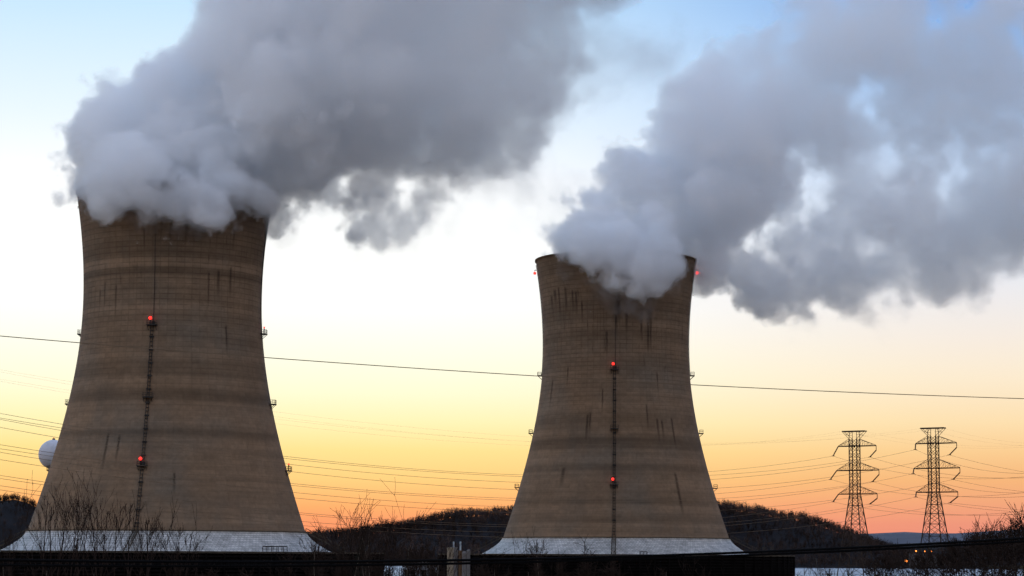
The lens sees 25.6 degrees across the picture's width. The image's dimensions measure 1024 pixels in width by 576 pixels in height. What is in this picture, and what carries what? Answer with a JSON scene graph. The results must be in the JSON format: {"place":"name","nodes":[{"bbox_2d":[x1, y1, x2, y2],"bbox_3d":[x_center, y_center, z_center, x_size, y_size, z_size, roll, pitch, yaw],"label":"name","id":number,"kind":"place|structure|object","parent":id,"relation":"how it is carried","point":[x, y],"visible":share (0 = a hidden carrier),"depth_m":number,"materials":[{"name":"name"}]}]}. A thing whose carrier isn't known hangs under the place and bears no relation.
{"place":"outdoors","nodes":[
{"label":"outdoors","id":0,"kind":"place"},
{"bbox_2d":[0,500,35,548],"bbox_3d":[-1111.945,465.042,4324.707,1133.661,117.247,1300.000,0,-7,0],"label":"hill","id":1,"kind":"structure","parent":0,"point":[9,515],"depth_m":4093.05,"materials":[{"name":"black plant"}]},
{"bbox_2d":[0,492,36,548],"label":"forest","id":2,"kind":"object","parent":1,"relation":"on","point":[6,497],"visible":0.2,"depth_m":4197.08,"materials":[{"name":"black plant"}]},
{"bbox_2d":[38,437,57,467],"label":"water tower","id":3,"kind":"structure","parent":0,"point":[47,447],"depth_m":898.87,"materials":[{"name":"white metal"}]},
{"bbox_2d":[0,179,383,575],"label":"cooling tower","id":4,"kind":"structure","parent":0,"point":[173,264],"depth_m":612.54,"materials":[{"name":"concrete"}]},
{"bbox_2d":[409,562,438,575],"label":"bare shrub","id":5,"kind":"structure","parent":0,"point":[424,569],"depth_m":630.60,"materials":[{"name":"plant"}]},
{"bbox_2d":[0,537,1023,562],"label":"utility cable","id":6,"kind":"object","parent":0,"point":[493,559],"visible":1,"depth_m":55.30,"materials":[{"name":"rubber"}]},
{"bbox_2d":[0,540,1023,566],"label":"utility cable","id":7,"kind":"object","parent":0,"point":[498,562],"visible":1,"depth_m":55.30,"materials":[{"name":"rubber"}]},
{"bbox_2d":[0,0,1023,533],"label":"sky","id":8,"kind":"structure","parent":0,"point":[843,180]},
{"bbox_2d":[1,336,1023,398],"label":"overhead wire","id":9,"kind":"object","parent":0,"point":[498,373],"visible":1,"depth_m":76.80,"materials":[{"name":"grey metal"}]},
{"bbox_2d":[316,510,992,568],"bbox_3d":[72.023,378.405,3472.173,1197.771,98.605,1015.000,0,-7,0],"label":"hill","id":10,"kind":"structure","parent":0,"point":[775,535],"depth_m":3194.81,"materials":[{"name":"black plant"}]},
{"bbox_2d":[306,498,977,567],"bbox_3d":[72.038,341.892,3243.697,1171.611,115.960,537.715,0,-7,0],"label":"forest","id":11,"kind":"object","parent":10,"relation":"on","point":[498,513],"visible":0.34,"depth_m":3236.41,"materials":[{"name":"black plant"}]},
{"bbox_2d":[384,566,1023,575],"bbox_3d":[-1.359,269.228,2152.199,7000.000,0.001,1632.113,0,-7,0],"label":"river","id":12,"kind":"structure","parent":0,"point":[807,573],"depth_m":2031.66,"materials":[{"name":"liquid"}]},
{"bbox_2d":[861,530,1015,543],"bbox_3d":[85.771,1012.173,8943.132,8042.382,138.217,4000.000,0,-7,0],"label":"hill","id":13,"kind":"structure","parent":0,"point":[908,537],"depth_m":8483.73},
{"bbox_2d":[889,542,1023,565],"bbox_3d":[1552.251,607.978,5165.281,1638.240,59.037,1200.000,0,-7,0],"label":"hill","id":14,"kind":"structure","parent":0,"point":[948,551],"depth_m":4949.91,"materials":[{"name":"black plant"}]},
{"label":"ground","id":15,"kind":"structure","parent":0,"visible":0},
{"bbox_2d":[0,521,26,575],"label":"bare tree","id":16,"kind":"object","parent":15,"relation":"on","point":[12,542],"visible":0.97,"depth_m":239.08,"materials":[{"name":"brown plant"}]},
{"bbox_2d":[0,548,39,575],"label":"bare tree","id":17,"kind":"object","parent":15,"relation":"on","point":[5,571],"visible":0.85,"depth_m":179.75,"materials":[{"name":"brown plant"}]},
{"bbox_2d":[1,549,68,575],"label":"bare tree","id":18,"kind":"object","parent":15,"relation":"on","point":[46,574],"visible":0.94,"depth_m":174.16,"materials":[{"name":"brown plant"}]},
{"bbox_2d":[13,491,93,575],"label":"bare tree","id":19,"kind":"object","parent":15,"relation":"on","point":[57,509],"visible":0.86,"depth_m":233.54,"materials":[{"name":"brown plant"}]},
{"bbox_2d":[12,470,100,575],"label":"bare tree","id":20,"kind":"object","parent":15,"relation":"on","point":[44,504],"visible":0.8,"depth_m":249.15,"materials":[{"name":"brown plant"}]},
{"bbox_2d":[25,489,108,575],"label":"bare tree","id":21,"kind":"object","parent":15,"relation":"on","point":[76,529],"visible":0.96,"depth_m":213.64,"materials":[{"name":"brown plant"}]},
{"bbox_2d":[49,487,84,575],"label":"bare tree","id":22,"kind":"object","parent":15,"relation":"on","point":[63,540],"visible":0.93,"depth_m":223.76,"materials":[{"name":"brown plant"}]},
{"bbox_2d":[53,468,96,574],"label":"bare tree","id":23,"kind":"object","parent":15,"relation":"on","point":[87,490],"visible":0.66,"depth_m":237.94,"materials":[{"name":"brown plant"}]},
{"bbox_2d":[48,472,102,575],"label":"bare tree","id":24,"kind":"object","parent":15,"relation":"on","point":[96,510],"visible":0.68,"depth_m":248.67,"materials":[{"name":"brown plant"}]},
{"bbox_2d":[78,559,117,575],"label":"bare tree","id":25,"kind":"object","parent":15,"relation":"on","point":[110,572],"visible":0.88,"depth_m":181.90,"materials":[{"name":"brown plant"}]},
{"bbox_2d":[87,490,134,575],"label":"bare tree","id":26,"kind":"object","parent":15,"relation":"on","point":[105,554],"visible":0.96,"depth_m":226.49,"materials":[{"name":"brown plant"}]},
{"bbox_2d":[81,491,155,575],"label":"bare tree","id":27,"kind":"object","parent":15,"relation":"on","point":[114,536],"visible":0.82,"depth_m":230.51,"materials":[{"name":"brown plant"}]},
{"bbox_2d":[110,500,152,575],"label":"bare tree","id":28,"kind":"object","parent":15,"relation":"on","point":[129,574],"visible":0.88,"depth_m":240.55,"materials":[{"name":"brown plant"}]},
{"bbox_2d":[120,511,176,575],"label":"bare tree","id":29,"kind":"object","parent":15,"relation":"on","point":[151,548],"visible":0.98,"depth_m":219.84,"materials":[{"name":"brown plant"}]},
{"bbox_2d":[129,491,178,575],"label":"bare tree","id":30,"kind":"object","parent":15,"relation":"on","point":[173,516],"visible":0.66,"depth_m":243.10,"materials":[{"name":"brown plant"}]},
{"bbox_2d":[131,547,213,575],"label":"bare tree","id":31,"kind":"object","parent":15,"relation":"on","point":[163,568],"visible":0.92,"depth_m":187.58,"materials":[{"name":"brown plant"}]},
{"bbox_2d":[135,501,212,575],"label":"bare tree","id":32,"kind":"object","parent":15,"relation":"on","point":[185,538],"visible":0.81,"depth_m":249.19,"materials":[{"name":"brown plant"}]},
{"bbox_2d":[153,523,197,575],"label":"bare tree","id":33,"kind":"object","parent":15,"relation":"on","point":[175,568],"visible":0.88,"depth_m":232.45,"materials":[{"name":"brown plant"}]},
{"bbox_2d":[182,544,243,575],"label":"bare tree","id":34,"kind":"object","parent":15,"relation":"on","point":[213,569],"visible":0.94,"depth_m":179.57,"materials":[{"name":"brown plant"}]},
{"bbox_2d":[261,550,320,575],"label":"bare tree","id":35,"kind":"object","parent":15,"relation":"on","point":[291,570],"visible":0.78,"depth_m":259.08,"materials":[{"name":"brown plant"}]},
{"bbox_2d":[299,530,343,575],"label":"bare tree","id":36,"kind":"object","parent":15,"relation":"on","point":[314,554],"visible":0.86,"depth_m":248.45,"materials":[{"name":"brown plant"}]},
{"bbox_2d":[300,532,343,575],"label":"bare tree","id":37,"kind":"object","parent":15,"relation":"on","point":[305,572],"visible":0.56,"depth_m":262.36,"materials":[{"name":"brown plant"}]},
{"bbox_2d":[312,516,362,575],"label":"bare tree","id":38,"kind":"object","parent":15,"relation":"on","point":[357,537],"visible":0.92,"depth_m":260.31,"materials":[{"name":"brown plant"}]},
{"bbox_2d":[330,497,380,575],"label":"bare tree","id":39,"kind":"object","parent":15,"relation":"on","point":[363,531],"visible":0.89,"depth_m":273.27,"materials":[{"name":"brown plant"}]},
{"bbox_2d":[336,493,392,574],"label":"bare tree","id":40,"kind":"object","parent":15,"relation":"on","point":[365,536],"visible":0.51,"depth_m":287.50,"materials":[{"name":"brown plant"}]},
{"bbox_2d":[354,515,396,575],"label":"bare tree","id":41,"kind":"object","parent":15,"relation":"on","point":[375,543],"visible":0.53,"depth_m":278.08,"materials":[{"name":"brown plant"}]},
{"bbox_2d":[373,542,393,575],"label":"bare shrub","id":42,"kind":"object","parent":15,"relation":"on","point":[386,571],"visible":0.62,"depth_m":307.31,"materials":[{"name":"brown plant"}]},
{"bbox_2d":[356,538,412,575],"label":"bare tree","id":43,"kind":"object","parent":15,"relation":"on","point":[362,569],"visible":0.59,"depth_m":199.46,"materials":[{"name":"brown plant"}]},
{"bbox_2d":[364,479,436,575],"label":"bare tree","id":44,"kind":"object","parent":15,"relation":"on","point":[390,538],"visible":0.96,"depth_m":265.12,"materials":[{"name":"brown plant"}]},
{"bbox_2d":[396,546,421,575],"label":"bare shrub","id":45,"kind":"object","parent":15,"relation":"on","point":[408,572],"visible":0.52,"depth_m":302.35,"materials":[{"name":"brown plant"}]},
{"bbox_2d":[391,537,429,575],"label":"bare tree","id":46,"kind":"object","parent":15,"relation":"on","point":[421,555],"visible":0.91,"depth_m":268.07,"materials":[{"name":"brown plant"}]},
{"bbox_2d":[397,533,439,575],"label":"bare tree","id":47,"kind":"object","parent":15,"relation":"on","point":[402,558],"visible":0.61,"depth_m":279.01,"materials":[{"name":"brown plant"}]},
{"bbox_2d":[406,541,454,575],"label":"bare tree","id":48,"kind":"object","parent":15,"relation":"on","point":[430,554],"visible":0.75,"depth_m":272.23,"materials":[{"name":"brown plant"}]},
{"bbox_2d":[401,543,468,575],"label":"bare tree","id":49,"kind":"object","parent":15,"relation":"on","point":[438,566],"visible":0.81,"depth_m":194.08,"materials":[{"name":"brown plant"}]},
{"bbox_2d":[423,551,448,575],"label":"bare shrub","id":50,"kind":"object","parent":15,"relation":"on","point":[434,568],"visible":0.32,"depth_m":297.30,"materials":[{"name":"brown plant"}]},
{"bbox_2d":[410,530,462,575],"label":"bare tree","id":51,"kind":"object","parent":15,"relation":"on","point":[434,553],"visible":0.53,"depth_m":283.16,"materials":[{"name":"brown plant"}]},
{"bbox_2d":[447,547,453,575],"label":"storage silo","id":52,"kind":"object","parent":15,"relation":"on","point":[451,557],"visible":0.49,"depth_m":481.95,"materials":[{"name":"beige paint"}]},
{"bbox_2d":[453,542,457,575],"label":"storage silo","id":53,"kind":"object","parent":15,"relation":"on","point":[454,568],"visible":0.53,"depth_m":487.98,"materials":[{"name":"paint"}]},
{"bbox_2d":[458,542,461,575],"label":"storage silo","id":54,"kind":"object","parent":15,"relation":"on","point":[460,567],"visible":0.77,"depth_m":475.25,"materials":[{"name":"paint"}]},
{"bbox_2d":[462,551,466,575],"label":"storage silo","id":55,"kind":"object","parent":15,"relation":"on","point":[464,553],"visible":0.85,"depth_m":473.08,"materials":[{"name":"paint"}]},
{"bbox_2d":[467,549,470,575],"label":"storage silo","id":56,"kind":"object","parent":15,"relation":"on","point":[468,565],"visible":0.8,"depth_m":484.05,"materials":[{"name":"paint"}]},
{"bbox_2d":[463,530,526,575],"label":"bare tree","id":57,"kind":"object","parent":15,"relation":"on","point":[492,568],"visible":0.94,"depth_m":197.53,"materials":[{"name":"brown plant"}]},
{"bbox_2d":[514,527,552,575],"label":"bare tree","id":58,"kind":"object","parent":15,"relation":"on","point":[536,549],"visible":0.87,"depth_m":327.06,"materials":[{"name":"brown plant"}]},
{"bbox_2d":[529,551,549,575],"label":"bare shrub","id":59,"kind":"object","parent":15,"relation":"on","point":[538,567],"visible":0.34,"depth_m":342.15,"materials":[{"name":"brown plant"}]},
{"bbox_2d":[526,555,559,575],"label":"bare tree","id":60,"kind":"object","parent":15,"relation":"on","point":[535,570],"visible":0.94,"depth_m":192.73,"materials":[{"name":"black plant"}]},
{"bbox_2d":[554,550,573,575],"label":"bare shrub","id":61,"kind":"object","parent":15,"relation":"on","point":[560,568],"visible":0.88,"depth_m":347.01,"materials":[{"name":"black plant"}]},
{"bbox_2d":[570,533,600,575],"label":"bare shrub","id":62,"kind":"object","parent":15,"relation":"on","point":[583,572],"visible":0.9,"depth_m":357.00,"materials":[{"name":"brown plant"}]},
{"bbox_2d":[598,550,627,575],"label":"bare shrub","id":63,"kind":"object","parent":15,"relation":"on","point":[611,569],"visible":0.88,"depth_m":352.18,"materials":[{"name":"black plant"}]},
{"bbox_2d":[438,250,794,575],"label":"cooling tower","id":64,"kind":"structure","parent":15,"relation":"on","point":[622,316],"depth_m":748.79,"materials":[{"name":"concrete"}]},
{"bbox_2d":[792,547,844,575],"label":"bare tree","id":65,"kind":"object","parent":15,"relation":"on","point":[815,562],"visible":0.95,"depth_m":377.39,"materials":[{"name":"brown plant"}]},
{"bbox_2d":[813,564,834,575],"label":"bare shrub","id":66,"kind":"object","parent":15,"relation":"on","point":[829,574],"visible":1,"depth_m":337.26,"materials":[{"name":"brown plant"}]},
{"bbox_2d":[844,566,856,575],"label":"bare shrub","id":67,"kind":"object","parent":15,"relation":"on","point":[848,570],"visible":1,"depth_m":322.37,"materials":[{"name":"brown plant"}]},
{"bbox_2d":[829,430,878,575],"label":"transmission pylon","id":68,"kind":"object","parent":15,"relation":"on","point":[852,445],"visible":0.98,"depth_m":856.63,"materials":[{"name":"metal"}]},
{"bbox_2d":[2,418,985,477],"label":"power line","id":69,"kind":"object","parent":68,"relation":"hanging from","point":[441,472],"visible":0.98,"depth_m":589.48,"materials":[{"name":"grey metal"}]},
{"bbox_2d":[0,413,1016,478],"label":"power line","id":70,"kind":"object","parent":68,"relation":"hanging from","point":[449,471],"visible":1,"depth_m":596.35,"materials":[{"name":"grey metal"}]},
{"bbox_2d":[1,381,1018,447],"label":"earth wire","id":71,"kind":"object","parent":68,"relation":"attached to","point":[471,442],"visible":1,"depth_m":648.68,"materials":[{"name":"grey metal"}]},
{"bbox_2d":[0,478,1020,527],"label":"power line","id":72,"kind":"object","parent":68,"relation":"hanging from","point":[426,523],"visible":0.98,"depth_m":590.16,"materials":[{"name":"black metal"}]},
{"bbox_2d":[0,475,1020,524],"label":"power line","id":73,"kind":"object","parent":68,"relation":"hanging from","point":[418,521],"visible":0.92,"depth_m":576.87,"materials":[{"name":"black metal"}]},
{"bbox_2d":[3,372,1021,445],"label":"earth wire","id":74,"kind":"object","parent":68,"relation":"attached to","point":[422,433],"visible":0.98,"depth_m":564.44,"materials":[{"name":"grey metal"}]},
{"bbox_2d":[4,449,1023,501],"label":"power line","id":75,"kind":"object","parent":68,"relation":"hanging from","point":[470,498],"visible":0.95,"depth_m":604.12,"materials":[{"name":"grey metal"}]},
{"bbox_2d":[4,445,1023,498],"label":"power line","id":76,"kind":"object","parent":68,"relation":"hanging from","point":[462,496],"visible":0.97,"depth_m":596.79,"materials":[{"name":"grey metal"}]},
{"bbox_2d":[857,551,883,575],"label":"bare tree","id":77,"kind":"object","parent":15,"relation":"on","point":[870,570],"visible":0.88,"depth_m":358.16,"materials":[{"name":"brown plant"}]},
{"bbox_2d":[861,550,916,575],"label":"bare tree","id":78,"kind":"object","parent":15,"relation":"on","point":[887,568],"visible":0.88,"depth_m":415.34,"materials":[{"name":"brown plant"}]},
{"bbox_2d":[883,538,941,575],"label":"bare tree","id":79,"kind":"object","parent":15,"relation":"on","point":[914,569],"visible":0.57,"depth_m":437.55,"materials":[{"name":"brown plant"}]},
{"bbox_2d":[909,554,936,568],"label":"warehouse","id":80,"kind":"structure","parent":15,"relation":"on","point":[912,555],"depth_m":2974.84,"materials":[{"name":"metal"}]},
{"bbox_2d":[916,560,932,575],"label":"bare shrub","id":81,"kind":"object","parent":15,"relation":"on","point":[925,570],"visible":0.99,"depth_m":342.80,"materials":[{"name":"brown plant"}]},
{"bbox_2d":[884,540,970,575],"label":"bare tree","id":82,"kind":"object","parent":15,"relation":"on","point":[930,565],"visible":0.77,"depth_m":426.57,"materials":[{"name":"brown plant"}]},
{"bbox_2d":[911,427,959,575],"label":"transmission pylon","id":83,"kind":"object","parent":15,"relation":"on","point":[936,468],"visible":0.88,"depth_m":831.98,"materials":[{"name":"metal"}]},
{"bbox_2d":[0,452,1002,507],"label":"power line","id":84,"kind":"object","parent":83,"relation":"hanging from","point":[449,504],"visible":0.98,"depth_m":595.14,"materials":[{"name":"black metal"}]},
{"bbox_2d":[4,370,1007,442],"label":"earth wire","id":85,"kind":"object","parent":83,"relation":"attached to","point":[403,426],"visible":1,"depth_m":558.44,"materials":[{"name":"grey metal"}]},
{"bbox_2d":[3,490,1015,537],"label":"power line","id":86,"kind":"object","parent":83,"relation":"hanging from","point":[484,536],"visible":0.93,"depth_m":594.22,"materials":[{"name":"black metal"}]},
{"bbox_2d":[0,427,1021,491],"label":"power line","id":87,"kind":"object","parent":83,"relation":"hanging from","point":[457,486],"visible":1,"depth_m":596.37,"materials":[{"name":"grey metal"}]},
{"bbox_2d":[4,486,1017,532],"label":"power line","id":88,"kind":"object","parent":83,"relation":"hanging from","point":[479,531],"visible":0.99,"depth_m":624.05,"materials":[{"name":"black metal"}]},
{"bbox_2d":[0,459,1022,513],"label":"power line","id":89,"kind":"object","parent":83,"relation":"hanging from","point":[461,510],"visible":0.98,"depth_m":585.78,"materials":[{"name":"black metal"}]},
{"bbox_2d":[0,419,1023,483],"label":"power line","id":90,"kind":"object","parent":83,"relation":"hanging from","point":[478,480],"visible":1,"depth_m":618.09,"materials":[{"name":"grey metal"}]},
{"bbox_2d":[8,380,1019,445],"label":"earth wire","id":91,"kind":"object","parent":83,"relation":"attached to","point":[414,433],"visible":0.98,"depth_m":566.15,"materials":[{"name":"grey metal"}]},
{"bbox_2d":[936,558,962,575],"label":"bare shrub","id":92,"kind":"object","parent":15,"relation":"on","point":[950,571],"visible":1,"depth_m":332.32,"materials":[{"name":"brown plant"}]},
{"bbox_2d":[913,529,998,575],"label":"bare tree","id":93,"kind":"object","parent":15,"relation":"on","point":[945,550],"visible":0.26,"depth_m":447.91,"materials":[{"name":"brown plant"}]},
{"bbox_2d":[960,553,994,575],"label":"bare shrub","id":94,"kind":"object","parent":15,"relation":"on","point":[983,569],"visible":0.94,"depth_m":347.42,"materials":[{"name":"brown plant"}]},
{"bbox_2d":[942,523,1016,575],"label":"bare tree","id":95,"kind":"object","parent":15,"relation":"on","point":[960,558],"visible":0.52,"depth_m":415.35,"materials":[{"name":"brown plant"}]},
{"bbox_2d":[946,524,1013,575],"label":"bare tree","id":96,"kind":"object","parent":15,"relation":"on","point":[974,545],"visible":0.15,"depth_m":438.19,"materials":[{"name":"brown plant"}]},
{"bbox_2d":[959,512,1023,575],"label":"bare tree","id":97,"kind":"object","parent":15,"relation":"on","point":[994,537],"visible":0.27,"depth_m":426.51,"materials":[{"name":"brown plant"}]},
{"bbox_2d":[960,527,1023,575],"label":"bare tree","id":98,"kind":"object","parent":15,"relation":"on","point":[1008,546],"visible":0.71,"depth_m":407.15,"materials":[{"name":"brown plant"}]},
{"bbox_2d":[963,511,1023,574],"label":"bare tree","id":99,"kind":"object","parent":15,"relation":"on","point":[1008,533],"visible":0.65,"depth_m":416.67,"materials":[{"name":"brown plant"}]},
{"bbox_2d":[981,556,1018,575],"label":"bare shrub","id":100,"kind":"object","parent":15,"relation":"on","point":[1003,568],"visible":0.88,"depth_m":336.93,"materials":[{"name":"brown plant"}]},
{"bbox_2d":[995,521,1023,568],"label":"bare tree","id":101,"kind":"object","parent":15,"relation":"on","point":[1015,544],"visible":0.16,"depth_m":420.33,"materials":[{"name":"brown plant"}]},
{"bbox_2d":[1003,499,1023,550],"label":"bare tree","id":102,"kind":"object","parent":15,"relation":"on","point":[1015,511],"visible":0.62,"depth_m":432.01,"materials":[{"name":"brown plant"}]},
{"bbox_2d":[1003,556,1023,575],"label":"bare shrub","id":103,"kind":"object","parent":15,"relation":"on","point":[1015,572],"visible":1,"depth_m":327.54,"materials":[{"name":"brown plant"}]}
]}

